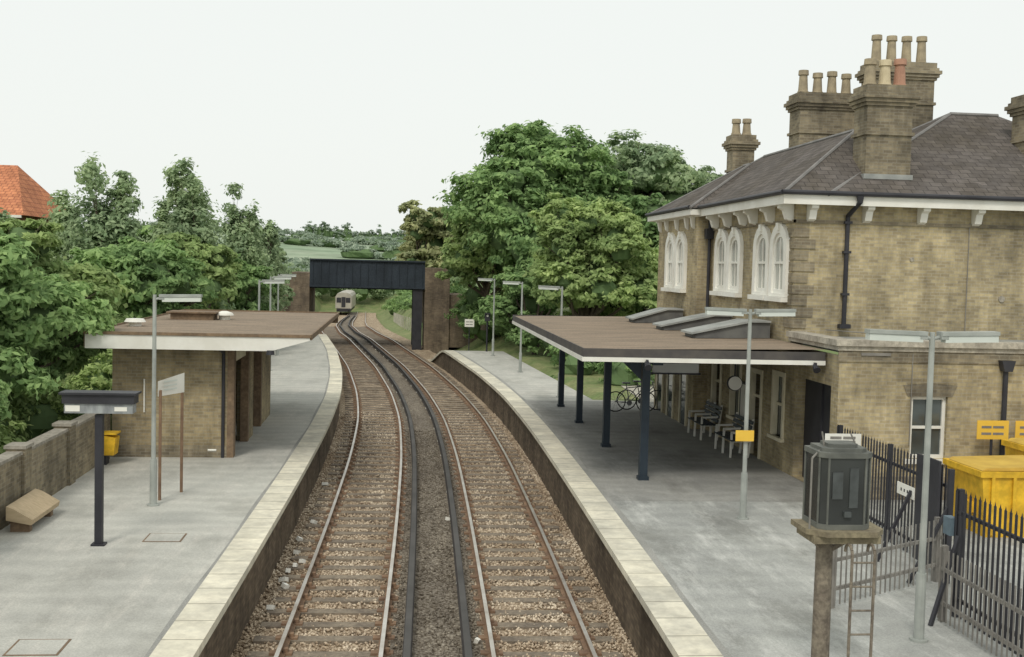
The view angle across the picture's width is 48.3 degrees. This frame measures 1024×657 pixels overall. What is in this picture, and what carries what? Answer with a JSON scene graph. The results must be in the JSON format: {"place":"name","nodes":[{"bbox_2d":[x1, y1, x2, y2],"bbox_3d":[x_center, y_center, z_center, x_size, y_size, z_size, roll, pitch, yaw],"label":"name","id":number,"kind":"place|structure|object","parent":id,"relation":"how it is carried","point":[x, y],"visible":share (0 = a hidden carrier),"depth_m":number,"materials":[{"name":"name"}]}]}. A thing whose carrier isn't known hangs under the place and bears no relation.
{"place":"outdoors","nodes":[
{"label":"outdoors","id":0,"kind":"place"},
{"bbox_2d":[0,165,76,219],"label":"tile roof","id":1,"kind":"structure","parent":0,"point":[22,192],"depth_m":58.25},
{"bbox_2d":[216,234,383,263],"bbox_3d":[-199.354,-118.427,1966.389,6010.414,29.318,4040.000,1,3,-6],"label":"hills","id":2,"kind":"structure","parent":0,"point":[309,251],"depth_m":537.67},
{"bbox_2d":[13,292,837,441],"bbox_3d":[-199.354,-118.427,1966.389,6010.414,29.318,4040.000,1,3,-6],"label":"grassland","id":3,"kind":"structure","parent":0,"point":[593,385],"depth_m":72.64,"materials":[{"name":"green plant"}]},
{"bbox_2d":[0,379,11,420],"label":"sycamore tree","id":4,"kind":"object","parent":3,"relation":"on","point":[4,411],"visible":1,"depth_m":21.98,"materials":[{"name":"green plant"}]},
{"bbox_2d":[0,228,118,400],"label":"sycamore tree","id":5,"kind":"object","parent":3,"relation":"on","point":[46,321],"visible":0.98,"depth_m":25.13,"materials":[{"name":"green plant"}]},
{"bbox_2d":[39,189,91,262],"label":"poplar tree","id":6,"kind":"object","parent":3,"relation":"on","point":[59,200],"visible":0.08,"depth_m":49.71,"materials":[{"name":"green plant"}]},
{"bbox_2d":[0,218,133,323],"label":"deciduous tree","id":7,"kind":"object","parent":3,"relation":"on","point":[40,234],"visible":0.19,"depth_m":35.21,"materials":[{"name":"green plant"}]},
{"bbox_2d":[55,151,151,260],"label":"poplar tree","id":8,"kind":"object","parent":3,"relation":"on","point":[105,225],"visible":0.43,"depth_m":47.76,"materials":[{"name":"green plant"}]},
{"bbox_2d":[0,301,232,453],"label":"hedge","id":9,"kind":"object","parent":3,"relation":"on","point":[31,417],"visible":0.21,"depth_m":27.32,"materials":[{"name":"green plant"}]},
{"bbox_2d":[62,235,218,322],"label":"deciduous tree","id":10,"kind":"object","parent":3,"relation":"on","point":[145,272],"visible":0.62,"depth_m":40.64,"materials":[{"name":"green plant"}]},
{"bbox_2d":[141,196,178,242],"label":"poplar tree","id":11,"kind":"object","parent":3,"relation":"on","point":[164,208],"visible":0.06,"depth_m":54.62,"materials":[{"name":"green plant"}]},
{"bbox_2d":[0,334,341,656],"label":"platform","id":12,"kind":"structure","parent":3,"relation":"on","point":[198,590],"depth_m":19.39,"materials":[{"name":"concrete"}]},
{"bbox_2d":[6,488,59,531],"bbox_3d":[-8.526,3.239,20.383,0.440,0.460,1.600,1,3,-6],"label":"bin","id":13,"kind":"object","parent":12,"relation":"on","point":[24,513],"visible":1,"depth_m":20.00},
{"bbox_2d":[2,639,71,655],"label":"manhole cover","id":14,"kind":"object","parent":12,"relation":"on","point":[37,647],"visible":1,"depth_m":13.92,"materials":[{"name":"concrete"}]},
{"bbox_2d":[0,414,109,529],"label":"brick wall","id":15,"kind":"structure","parent":12,"relation":"on","point":[55,465],"depth_m":22.64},
{"bbox_2d":[0,413,97,465],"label":"wall coping","id":16,"kind":"object","parent":15,"relation":"on","point":[34,443],"depth_m":22.30,"materials":[{"name":"stone"}]},
{"bbox_2d":[58,390,141,545],"bbox_3d":[-6.806,2.315,18.889,1.230,2.555,0.400,1,3,-6],"label":"platform sign","id":17,"kind":"object","parent":12,"relation":"on","point":[101,403],"visible":1,"depth_m":18.75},
{"bbox_2d":[104,431,120,464],"bbox_3d":[-9.249,2.752,26.323,0.360,0.740,0.440,1,3,-6],"label":"grit bin","id":18,"kind":"object","parent":12,"relation":"on","point":[111,442],"visible":0.81,"depth_m":26.13,"materials":[{"name":"yellow paint"}]},
{"bbox_2d":[142,533,186,541],"bbox_3d":[-5.937,3.575,19.550,0.640,0.008,0.600,1,3,-6],"label":"manhole cover","id":19,"kind":"object","parent":12,"relation":"on","point":[164,537],"visible":1,"depth_m":19.53,"materials":[{"name":"concrete"}]},
{"bbox_2d":[110,445,226,457],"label":"plinth","id":20,"kind":"structure","parent":12,"relation":"on","point":[145,451],"depth_m":27.42,"materials":[{"name":"brick"}]},
{"bbox_2d":[158,373,183,499],"bbox_3d":[-6.817,2.141,22.883,0.092,2.460,0.933,2,3,13],"label":"station sign","id":21,"kind":"object","parent":12,"relation":"on","point":[172,385],"visible":1,"depth_m":22.77,"materials":[{"name":"metal"}]},
{"bbox_2d":[147,294,202,506],"bbox_3d":[-6.498,1.380,21.985,1.000,4.095,0.240,1,3,-6],"label":"street lamp","id":22,"kind":"object","parent":12,"relation":"on","point":[169,298],"visible":1,"depth_m":21.90,"materials":[{"name":"metal"}]},
{"bbox_2d":[112,349,270,445],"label":"brick walls","id":23,"kind":"structure","parent":12,"relation":"on","point":[201,370],"depth_m":27.40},
{"bbox_2d":[219,350,224,457],"bbox_3d":[-6.910,1.775,27.146,0.080,2.717,0.706,1,3,-6],"label":"downpipe","id":24,"kind":"object","parent":23,"relation":"attached to","point":[223,405],"visible":0.95,"depth_m":27.44,"materials":[{"name":"metal"}]},
{"bbox_3d":[-7.877,-0.014,32.664,5.100,0.230,12.350,1,3,-6],"label":"soffit","id":25,"kind":"object","parent":23,"relation":"on","visible":0},
{"bbox_2d":[83,309,338,346],"bbox_3d":[-7.868,-0.065,32.637,5.170,0.375,12.460,1,3,-6],"label":"roof edge","id":26,"kind":"object","parent":25,"relation":"attached to","point":[314,334],"visible":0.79,"depth_m":26.61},
{"bbox_2d":[85,334,309,350],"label":"white fascia","id":27,"kind":"structure","parent":26,"relation":"attached to","point":[188,342],"depth_m":26.46,"materials":[{"name":"paint"}]},
{"bbox_2d":[111,311,336,334],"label":"felt roof","id":28,"kind":"structure","parent":26,"relation":"attached to","point":[283,323],"depth_m":30.94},
{"bbox_2d":[166,310,219,319],"bbox_3d":[-9.228,-0.387,33.189,1.400,0.230,1.000,1,3,-6],"label":"rooflight","id":29,"kind":"object","parent":28,"relation":"on","point":[191,315],"visible":0.96,"depth_m":32.79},
{"bbox_2d":[226,351,261,457],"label":"timber posts","id":30,"kind":"object","parent":12,"relation":"on","point":[244,397],"visible":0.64,"depth_m":29.94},
{"bbox_2d":[155,232,242,309],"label":"deciduous tree","id":31,"kind":"object","parent":3,"relation":"on","point":[219,269],"visible":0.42,"depth_m":48.66,"materials":[{"name":"green plant"}]},
{"bbox_2d":[161,154,244,309],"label":"poplar tree","id":32,"kind":"object","parent":3,"relation":"on","point":[193,216],"visible":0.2,"depth_m":50.92,"materials":[{"name":"green plant"}]},
{"bbox_2d":[216,182,282,310],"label":"poplar tree","id":33,"kind":"object","parent":3,"relation":"on","point":[242,235],"visible":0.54,"depth_m":61.53,"materials":[{"name":"green plant"}]},
{"bbox_2d":[221,253,277,310],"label":"deciduous tree","id":34,"kind":"object","parent":3,"relation":"on","point":[249,276],"visible":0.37,"depth_m":58.27,"materials":[{"name":"green plant"}]},
{"bbox_2d":[256,219,291,310],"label":"poplar tree","id":35,"kind":"object","parent":3,"relation":"on","point":[270,236],"visible":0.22,"depth_m":66.59,"materials":[{"name":"green plant"}]},
{"bbox_2d":[140,221,411,271],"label":"distant trees","id":36,"kind":"object","parent":3,"relation":"on","point":[388,244],"visible":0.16,"depth_m":586.59,"materials":[{"name":"green plant"}]},
{"bbox_2d":[272,242,295,306],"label":"deciduous tree","id":37,"kind":"object","parent":3,"relation":"on","point":[292,293],"visible":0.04,"depth_m":70.52,"materials":[{"name":"green plant"}]},
{"bbox_2d":[215,244,496,301],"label":"bank scrub","id":38,"kind":"object","parent":3,"relation":"on","point":[361,294],"visible":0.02,"depth_m":230.41,"materials":[{"name":"green plant"}]},
{"bbox_2d":[279,258,490,353],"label":"railway overbridge","id":39,"kind":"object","parent":3,"relation":"on","point":[435,330],"visible":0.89,"depth_m":77.64,"materials":[{"name":"paint"}]},
{"bbox_2d":[394,199,462,320],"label":"deciduous tree","id":40,"kind":"object","parent":3,"relation":"on","point":[426,232],"visible":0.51,"depth_m":89.61,"materials":[{"name":"green plant"}]},
{"bbox_2d":[230,312,637,656],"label":"ballast bed","id":41,"kind":"object","parent":3,"relation":"on","point":[436,629],"visible":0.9,"depth_m":23.11,"materials":[{"name":"gravel"}]},
{"bbox_2d":[246,312,418,656],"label":"railway track","id":42,"kind":"structure","parent":41,"relation":"on","point":[347,347],"depth_m":24.70,"materials":[{"name":"metal"}]},
{"bbox_2d":[335,290,355,311],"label":"passenger train","id":43,"kind":"object","parent":41,"relation":"on","point":[345,300],"visible":1,"depth_m":201.17,"materials":[{"name":"paint"}]},
{"bbox_2d":[266,482,480,643],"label":"loose white stones","id":44,"kind":"object","parent":41,"relation":"on","point":[284,585],"visible":1,"depth_m":21.46,"materials":[{"name":"stone"}]},
{"bbox_2d":[347,312,622,656],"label":"railway track","id":45,"kind":"structure","parent":41,"relation":"on","point":[402,363],"depth_m":25.27,"materials":[{"name":"metal"}]},
{"bbox_2d":[435,206,519,329],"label":"deciduous tree","id":46,"kind":"object","parent":3,"relation":"on","point":[460,261],"visible":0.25,"depth_m":72.32,"materials":[{"name":"green plant"}]},
{"bbox_2d":[381,279,654,385],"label":"bank scrub","id":47,"kind":"object","parent":3,"relation":"on","point":[466,308],"visible":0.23,"depth_m":65.53,"materials":[{"name":"green plant"}]},
{"bbox_2d":[472,262,566,354],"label":"deciduous tree","id":48,"kind":"object","parent":3,"relation":"on","point":[506,308],"visible":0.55,"depth_m":64.26,"materials":[{"name":"green plant"}]},
{"bbox_2d":[432,119,637,269],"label":"horse chestnut tree","id":49,"kind":"object","parent":3,"relation":"on","point":[520,177],"visible":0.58,"depth_m":67.55,"materials":[{"name":"green plant"}]},
{"bbox_2d":[522,192,658,315],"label":"deciduous tree","id":50,"kind":"object","parent":3,"relation":"on","point":[613,261],"visible":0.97,"depth_m":56.74,"materials":[{"name":"green plant"}]},
{"bbox_2d":[608,192,670,310],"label":"deciduous tree","id":51,"kind":"object","parent":3,"relation":"on","point":[639,205],"visible":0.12,"depth_m":61.16,"materials":[{"name":"green plant"}]},
{"bbox_2d":[594,129,722,308],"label":"horse chestnut tree","id":52,"kind":"object","parent":3,"relation":"on","point":[667,173],"visible":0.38,"depth_m":71.42,"materials":[{"name":"green plant"}]},
{"bbox_2d":[428,350,1023,656],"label":"platform","id":53,"kind":"structure","parent":3,"relation":"on","point":[682,559],"depth_m":20.56,"materials":[{"name":"grey concrete"}]},
{"bbox_2d":[512,307,825,480],"bbox_3d":[3.378,1.320,32.206,5.345,3.580,15.275,1,3,-6],"label":"platform canopy","id":54,"kind":"object","parent":53,"relation":"on","point":[633,343],"visible":0.98,"depth_m":28.18,"materials":[{"name":"wood"}]},
{"bbox_2d":[651,363,700,374],"bbox_3d":[3.873,0.856,27.052,1.200,0.460,0.120,1,3,-6],"label":"hanging sign","id":55,"kind":"object","parent":54,"relation":"hanging from","point":[680,368],"visible":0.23,"depth_m":27.01,"materials":[{"name":"metal"}]},
{"bbox_2d":[687,399,722,439],"bbox_3d":[5.567,2.623,33.008,0.630,1.006,1.600,1,3,-6],"label":"platform bench","id":56,"kind":"object","parent":53,"relation":"on","point":[703,422],"visible":0.98,"depth_m":32.96,"materials":[{"name":"blue paint"}]},
{"bbox_2d":[714,412,754,457],"bbox_3d":[5.851,2.789,30.127,0.630,1.006,1.600,1,3,-6],"label":"platform bench","id":57,"kind":"object","parent":53,"relation":"on","point":[728,435],"visible":0.77,"depth_m":30.11,"materials":[{"name":"blue paint"}]},
{"bbox_2d":[704,307,795,519],"bbox_3d":[4.533,1.651,22.081,1.761,4.095,0.240,1,3,-6],"label":"street lamp","id":58,"kind":"object","parent":53,"relation":"on","point":[750,313],"visible":1,"depth_m":21.99,"materials":[{"name":"metal"}]},
{"bbox_2d":[645,189,1023,454],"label":"gutters and downpipes","id":59,"kind":"object","parent":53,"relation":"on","point":[1006,367],"visible":0.83,"depth_m":26.89,"materials":[{"name":"metal"}]},
{"bbox_2d":[791,431,882,656],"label":"equipment cabinet mast","id":60,"kind":"object","parent":53,"relation":"on","point":[836,495],"visible":1,"depth_m":12.81,"materials":[{"name":"grey metal"}]},
{"bbox_2d":[654,204,1023,428],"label":"walls","id":61,"kind":"structure","parent":53,"relation":"on","point":[891,286],"depth_m":27.47,"materials":[{"name":"brick"}]},
{"bbox_2d":[648,209,700,221],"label":"bay eaves","id":62,"kind":"object","parent":61,"relation":"on","point":[678,214],"visible":1,"depth_m":35.85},
{"bbox_2d":[656,215,697,232],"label":"brackets","id":63,"kind":"object","parent":61,"relation":"attached to","point":[676,222],"visible":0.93,"depth_m":36.60,"materials":[{"name":"white paint"}]},
{"bbox_2d":[655,364,785,458],"bbox_3d":[5.862,1.921,33.327,0.511,2.380,11.764,1,3,-8],"label":"door and window frames","id":64,"kind":"structure","parent":61,"relation":"attached to","point":[775,403],"depth_m":30.11,"materials":[{"name":"beige paint"}]},
{"bbox_2d":[657,364,782,434],"bbox_3d":[5.844,1.969,33.361,0.328,2.280,11.491,1,3,-10],"label":"ground floor glass","id":65,"kind":"object","parent":64,"relation":"in","point":[682,399],"visible":0.43,"depth_m":35.64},
{"bbox_2d":[661,287,787,301],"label":"window sills","id":66,"kind":"structure","parent":61,"relation":"attached to","point":[757,297],"depth_m":31.12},
{"bbox_2d":[664,223,790,296],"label":"window surrounds","id":67,"kind":"object","parent":61,"relation":"attached to","point":[765,232],"visible":0.99,"depth_m":31.12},
{"bbox_2d":[667,233,782,293],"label":"window sashes","id":68,"kind":"object","parent":67,"relation":"in","point":[779,262],"depth_m":31.71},
{"bbox_2d":[669,237,782,288],"bbox_3d":[6.000,-1.879,32.720,0.310,1.440,10.339,1,3,-9],"label":"window glass","id":69,"kind":"object","parent":67,"relation":"in","point":[777,266],"visible":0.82,"depth_m":29.61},
{"bbox_2d":[656,194,1023,222],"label":"white eaves","id":70,"kind":"object","parent":61,"relation":"on","point":[774,201],"visible":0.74,"depth_m":26.90,"materials":[{"name":"paint"}]},
{"bbox_2d":[652,165,751,215],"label":"bay roof","id":71,"kind":"structure","parent":70,"relation":"on","point":[692,198],"depth_m":36.15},
{"bbox_2d":[647,163,750,216],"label":"bay roof ridge tiles","id":72,"kind":"object","parent":71,"relation":"on","point":[721,184],"visible":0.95,"depth_m":36.02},
{"bbox_2d":[658,133,1005,214],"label":"wing roof","id":73,"kind":"structure","parent":70,"relation":"on","point":[838,166],"depth_m":27.86,"materials":[{"name":"tile"}]},
{"bbox_2d":[751,129,853,188],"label":"wing roof ridge tiles","id":74,"kind":"object","parent":73,"relation":"on","point":[813,166],"visible":0.52,"depth_m":29.08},
{"bbox_2d":[752,115,1023,199],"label":"roof","id":75,"kind":"structure","parent":70,"relation":"on","point":[984,151],"depth_m":29.10,"materials":[{"name":"tile"}]},
{"bbox_2d":[851,105,914,174],"bbox_3d":[8.988,-4.670,27.740,1.220,2.150,0.900,1,3,-6],"label":"chimney stack","id":76,"kind":"object","parent":75,"relation":"on","point":[882,136],"visible":0.79,"depth_m":27.36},
{"bbox_2d":[847,84,921,109],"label":"chimney cornice","id":77,"kind":"structure","parent":76,"relation":"on","point":[886,95],"depth_m":27.23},
{"bbox_2d":[862,58,876,85],"bbox_3d":[8.653,-6.153,27.622,0.360,0.707,0.351,1,3,-6],"label":"chimney pot","id":78,"kind":"object","parent":77,"relation":"on","point":[870,64],"visible":0.8,"depth_m":27.51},
{"bbox_2d":[878,59,891,83],"bbox_3d":[9.025,-6.139,27.659,0.360,0.694,0.351,1,3,-6],"label":"chimney pot","id":79,"kind":"object","parent":77,"relation":"on","point":[885,65],"visible":0.68,"depth_m":27.54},
{"bbox_2d":[893,58,906,84],"bbox_3d":[9.396,-6.150,27.695,0.360,0.731,0.351,1,3,-6],"label":"chimney pot","id":80,"kind":"object","parent":77,"relation":"on","point":[900,64],"visible":0.71,"depth_m":27.58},
{"bbox_2d":[861,173,912,179],"bbox_3d":[8.963,-3.657,27.796,1.220,0.120,0.900,1,3,-6],"label":"lead apron","id":81,"kind":"object","parent":75,"relation":"on","point":[886,176],"visible":0.57,"depth_m":27.35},
{"bbox_2d":[861,78,935,128],"bbox_3d":[11.143,-6.192,33.149,1.900,2.700,1.000,1,3,-6],"label":"chimney stack","id":82,"kind":"object","parent":75,"relation":"on","point":[923,111],"visible":0.26,"depth_m":32.74,"materials":[{"name":"brick"}]},
{"bbox_2d":[855,60,941,82],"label":"chimney cornice","id":83,"kind":"structure","parent":82,"relation":"on","point":[922,71],"depth_m":32.60,"materials":[{"name":"stone"}]},
{"bbox_2d":[828,112,998,195],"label":"roof ridge tiles","id":84,"kind":"object","parent":75,"relation":"attached to","point":[945,116],"visible":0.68,"depth_m":30.86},
{"bbox_2d":[1010,114,1023,153],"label":"chimney stack","id":85,"kind":"object","parent":75,"relation":"on","point":[1017,138],"visible":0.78,"depth_m":29.43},
{"bbox_2d":[1004,94,1023,116],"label":"chimney cornice","id":86,"kind":"structure","parent":85,"relation":"on","point":[1014,107],"depth_m":29.42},
{"bbox_3d":[9.212,-4.598,34.057,1.850,0.120,1.000,1,3,-6],"label":"lead apron","id":87,"kind":"object","parent":75,"relation":"on","visible":0},
{"bbox_2d":[787,109,854,147],"bbox_3d":[9.239,-5.686,33.997,1.850,2.300,1.000,1,3,-6],"label":"chimney stack","id":88,"kind":"object","parent":87,"relation":"on","point":[807,125],"visible":0.48,"depth_m":33.52,"materials":[{"name":"brick"}]},
{"bbox_2d":[784,91,854,112],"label":"chimney cornice","id":89,"kind":"structure","parent":88,"relation":"on","point":[816,100],"depth_m":33.41,"materials":[{"name":"brick"}]},
{"bbox_2d":[706,204,985,228],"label":"white brackets","id":90,"kind":"object","parent":61,"relation":"attached to","point":[751,215],"visible":0.84,"depth_m":27.29,"materials":[{"name":"paint"}]},
{"bbox_2d":[712,219,1023,327],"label":"quoins and frieze","id":91,"kind":"object","parent":61,"relation":"attached to","point":[799,277],"visible":0.96,"depth_m":27.13,"materials":[{"name":"stone"}]},
{"bbox_2d":[825,223,969,444],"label":"wall cables","id":92,"kind":"object","parent":61,"relation":"attached to","point":[875,354],"depth_m":24.37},
{"bbox_2d":[831,517,942,608],"bbox_3d":[5.656,3.489,17.196,2.748,1.020,0.122,-1,4,-37],"label":"metal railing","id":93,"kind":"object","parent":53,"relation":"on","point":[937,540],"visible":0.65,"depth_m":17.15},
{"bbox_2d":[837,425,947,552],"bbox_3d":[6.755,2.931,20.631,0.108,1.810,4.743,1,3,-5],"label":"palisade fence","id":94,"kind":"object","parent":53,"relation":"on","point":[889,469],"visible":0.52,"depth_m":20.38,"materials":[{"name":"metal"}]},
{"bbox_2d":[786,331,1023,353],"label":"parapet coping","id":95,"kind":"object","parent":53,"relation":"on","point":[826,341],"visible":1,"depth_m":24.32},
{"bbox_2d":[877,453,960,625],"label":"fence posts","id":96,"kind":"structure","parent":53,"relation":"on","point":[946,519],"depth_m":18.27,"materials":[{"name":"metal"}]},
{"bbox_2d":[864,329,1000,643],"bbox_3d":[5.407,2.067,14.944,1.761,4.095,0.240,1,3,-6],"label":"street lamp","id":97,"kind":"object","parent":53,"relation":"on","point":[943,337],"visible":1,"depth_m":14.87,"materials":[{"name":"metal"}]},
{"bbox_2d":[937,545,1023,656],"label":"metal railing","id":98,"kind":"object","parent":53,"relation":"on","point":[944,559],"visible":0.99,"depth_m":14.82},
{"bbox_2d":[951,488,1023,656],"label":"palisade fence","id":99,"kind":"object","parent":53,"relation":"on","point":[961,515],"visible":0.93,"depth_m":15.14,"materials":[{"name":"metal"}]},
{"bbox_2d":[0,0,1023,242],"label":"sky","id":100,"kind":"structure","parent":0,"point":[337,113],"materials":[{"name":"white"}]},
{"bbox_2d":[622,383,653,401],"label":"station yard","id":101,"kind":"structure","parent":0,"point":[636,392],"depth_m":46.30,"materials":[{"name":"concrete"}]},
{"bbox_2d":[705,350,1023,481],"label":"ground floor walls","id":102,"kind":"structure","parent":101,"relation":"on","point":[870,399],"depth_m":24.52,"materials":[{"name":"brick"}]},
{"bbox_2d":[757,379,830,476],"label":"dark doors","id":103,"kind":"structure","parent":102,"relation":"attached to","point":[817,409],"depth_m":26.14,"materials":[{"name":"paint"}]},
{"bbox_2d":[905,397,945,463],"bbox_3d":[8.907,2.175,24.484,1.040,1.440,0.220,1,3,-6],"label":"end window frame","id":104,"kind":"object","parent":102,"relation":"attached to","point":[941,427],"visible":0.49,"depth_m":24.56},
{"bbox_2d":[911,399,940,453],"bbox_3d":[8.897,2.119,24.601,0.800,1.340,0.020,1,3,-6],"label":"end window glass","id":105,"kind":"object","parent":104,"relation":"in","point":[918,419],"visible":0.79,"depth_m":24.59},
{"bbox_2d":[904,383,956,396],"bbox_3d":[8.932,1.307,24.405,1.200,0.297,0.022,1,3,-6],"label":"window arch","id":106,"kind":"structure","parent":102,"relation":"attached to","point":[939,390],"depth_m":24.40,"materials":[{"name":"brick"}]},
{"bbox_2d":[838,350,1023,499],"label":"parapet brick","id":107,"kind":"object","parent":102,"relation":"on","point":[939,357],"visible":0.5,"depth_m":24.37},
{"bbox_2d":[942,455,1023,537],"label":"yellow skip","id":108,"kind":"object","parent":101,"relation":"on","point":[998,480],"visible":0.55,"depth_m":21.15,"materials":[{"name":"paint"}]},
{"bbox_2d":[976,420,1008,455],"bbox_3d":[10.145,2.881,24.234,0.700,1.880,0.080,1,3,-6],"label":"orange sign board","id":109,"kind":"object","parent":101,"relation":"on","point":[991,430],"visible":0.81,"depth_m":24.16,"materials":[{"name":"paint"}]},
{"bbox_2d":[1001,438,1023,454],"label":"yellow skip","id":110,"kind":"object","parent":101,"relation":"on","point":[1014,446],"visible":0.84,"depth_m":23.27,"materials":[{"name":"paint"}]},
{"bbox_3d":[7.559,-4.558,38.023,0.820,0.120,0.800,1,3,-6],"label":"lead apron","id":111,"kind":"object","parent":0,"visible":0},
{"bbox_2d":[724,150,753,173],"bbox_3d":[7.580,-5.396,37.977,0.820,1.800,0.800,1,3,-6],"label":"chimney stack","id":112,"kind":"object","parent":111,"relation":"on","point":[736,159],"visible":0.45,"depth_m":37.62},
{"bbox_2d":[722,134,760,151],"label":"chimney cornice","id":113,"kind":"structure","parent":112,"relation":"on","point":[740,142],"depth_m":37.52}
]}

